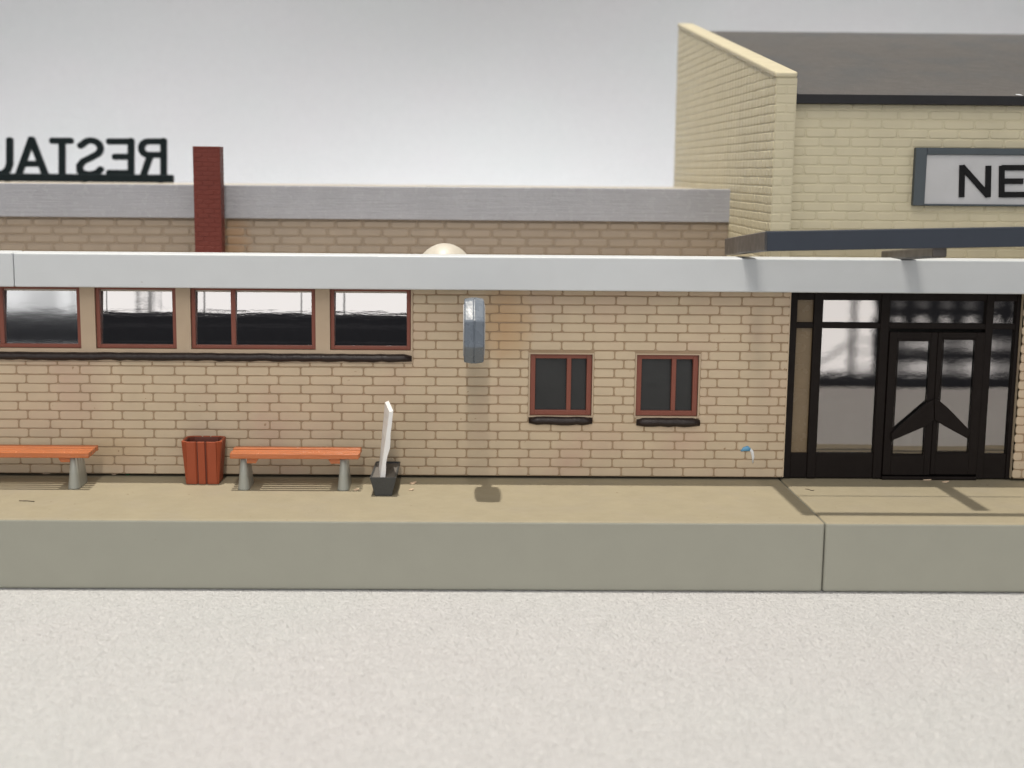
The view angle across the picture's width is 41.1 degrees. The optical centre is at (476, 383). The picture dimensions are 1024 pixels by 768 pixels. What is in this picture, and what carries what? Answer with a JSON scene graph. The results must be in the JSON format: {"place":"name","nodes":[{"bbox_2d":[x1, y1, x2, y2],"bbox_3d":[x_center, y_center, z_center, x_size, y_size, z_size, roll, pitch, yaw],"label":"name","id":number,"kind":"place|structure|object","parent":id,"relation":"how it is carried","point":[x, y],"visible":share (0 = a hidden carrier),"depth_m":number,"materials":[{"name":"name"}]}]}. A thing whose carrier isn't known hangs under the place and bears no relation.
{"place":"outdoors","nodes":[
{"label":"outdoors","id":0,"kind":"place"},
{"bbox_2d":[0,0,1023,767],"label":"ground","id":1,"kind":"structure","parent":0,"point":[474,92],"depth_m":18.24,"materials":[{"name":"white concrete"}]},
{"bbox_2d":[0,473,823,590],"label":"platform","id":2,"kind":"structure","parent":1,"relation":"on","point":[428,532],"depth_m":19.26,"materials":[{"name":"beige concrete"}]},
{"bbox_2d":[0,444,98,489],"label":"bench","id":3,"kind":"object","parent":2,"relation":"on","point":[74,455],"visible":1,"depth_m":20.85,"materials":[{"name":"orange wood"}]},
{"bbox_2d":[181,436,225,483],"bbox_3d":[-4.269,1.192,21.388,0.633,0.678,0.523,0,9,-1],"label":"litter bin","id":4,"kind":"object","parent":2,"relation":"on","point":[203,458],"visible":1,"depth_m":21.18,"materials":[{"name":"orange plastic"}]},
{"bbox_2d":[230,446,361,490],"bbox_3d":[-2.785,1.300,21.108,1.985,0.579,0.600,0,9,-1],"label":"bench","id":5,"kind":"object","parent":2,"relation":"on","point":[248,456],"visible":1,"depth_m":20.87,"materials":[{"name":"orange wood"}]},
{"bbox_2d":[0,181,730,255],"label":"restaurant wing","id":6,"kind":"structure","parent":2,"relation":"on","point":[358,219],"depth_m":25.38,"materials":[{"name":"beige brick"}]},
{"bbox_2d":[0,137,173,182],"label":"roof sign","id":7,"kind":"object","parent":6,"relation":"on","point":[83,175],"visible":0.99,"depth_m":30.43,"materials":[{"name":"black plastic"}]},
{"bbox_2d":[370,461,399,495],"bbox_3d":[-1.409,1.459,21.087,0.414,0.292,1.162,0,9,-1],"label":"planter","id":8,"kind":"object","parent":2,"relation":"on","point":[383,486],"visible":0.88,"depth_m":20.56,"materials":[{"name":"grey plastic"}]},
{"bbox_2d":[379,401,392,476],"bbox_3d":[-1.391,0.839,20.890,0.198,1.055,0.784,0,9,-6],"label":"board","id":9,"kind":"object","parent":8,"relation":"on","point":[386,429],"visible":1,"depth_m":20.58,"materials":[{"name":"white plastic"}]},
{"bbox_2d":[0,146,1023,479],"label":"station building","id":10,"kind":"structure","parent":2,"relation":"on","point":[664,366],"depth_m":21.61,"materials":[{"name":"beige brick"}]},
{"bbox_2d":[0,286,80,347],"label":"window","id":11,"kind":"structure","parent":10,"relation":"in","point":[3,342],"depth_m":21.41,"materials":[{"name":"red wood"}]},
{"bbox_2d":[95,287,176,347],"bbox_3d":[-5.335,-1.052,21.451,1.255,0.973,0.127,0,9,-1],"label":"window","id":12,"kind":"structure","parent":10,"relation":"in","point":[97,289],"depth_m":21.42,"materials":[{"name":"red wood"}]},
{"bbox_2d":[191,288,315,348],"bbox_3d":[-3.504,-1.041,21.476,1.943,0.973,0.127,0,9,-1],"label":"window","id":13,"kind":"structure","parent":10,"relation":"in","point":[234,345],"depth_m":21.44,"materials":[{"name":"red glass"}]},
{"bbox_2d":[330,289,410,349],"bbox_3d":[-1.669,-1.029,21.502,1.260,0.973,0.127,0,9,-1],"label":"window","id":14,"kind":"structure","parent":10,"relation":"in","point":[332,291],"depth_m":21.47,"materials":[{"name":"red wood"}]},
{"bbox_2d":[463,297,484,363],"bbox_3d":[-0.047,-0.845,20.693,0.321,0.957,1.508,0,9,-1],"label":"platform clock","id":15,"kind":"object","parent":10,"relation":"attached to","point":[473,330],"visible":1,"depth_m":20.01,"materials":[{"name":"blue metal"}]},
{"bbox_2d":[530,354,591,414],"bbox_3d":[1.331,0.003,21.698,0.975,0.977,0.120,0,9,-1],"label":"window","id":16,"kind":"structure","parent":10,"relation":"in","point":[560,384],"depth_m":21.71,"materials":[{"name":"red glass"}]},
{"bbox_2d":[636,355,698,415],"bbox_3d":[3.016,0.013,21.721,0.977,0.977,0.121,0,9,-1],"label":"window","id":17,"kind":"structure","parent":10,"relation":"in","point":[666,385],"depth_m":21.73,"materials":[{"name":"red glass"}]},
{"bbox_2d":[741,446,753,462],"bbox_3d":[4.322,1.125,21.800,0.226,0.284,0.032,0,9,-1],"label":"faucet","id":18,"kind":"object","parent":10,"relation":"attached to","point":[746,448],"visible":1,"depth_m":21.78,"materials":[{"name":"silver metal"}]},
{"bbox_2d":[881,332,937,474],"bbox_3d":[6.907,0.321,21.774,0.767,2.310,0.130,0,9,-1],"label":"door","id":19,"kind":"structure","parent":10,"relation":"in","point":[892,464],"depth_m":21.76,"materials":[{"name":"black metal"}]},
{"bbox_2d":[929,332,984,474],"bbox_3d":[7.655,0.320,21.783,0.765,2.298,0.130,0,9,-1],"label":"door","id":20,"kind":"structure","parent":10,"relation":"in","point":[956,463],"depth_m":21.78,"materials":[{"name":"black metal"}]},
{"bbox_2d":[776,477,1023,591],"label":"platform","id":21,"kind":"structure","parent":1,"relation":"on","point":[880,535],"depth_m":19.36,"materials":[{"name":"beige concrete"}]},
{"bbox_2d":[674,23,1023,258],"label":"station hall","id":22,"kind":"structure","parent":21,"relation":"on","point":[801,144],"depth_m":22.33,"materials":[{"name":"beige brick"}]},
{"bbox_2d":[911,148,1023,206],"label":"name board","id":23,"kind":"object","parent":22,"relation":"attached to","point":[968,176],"visible":1,"depth_m":22.15,"materials":[{"name":"white plastic"}]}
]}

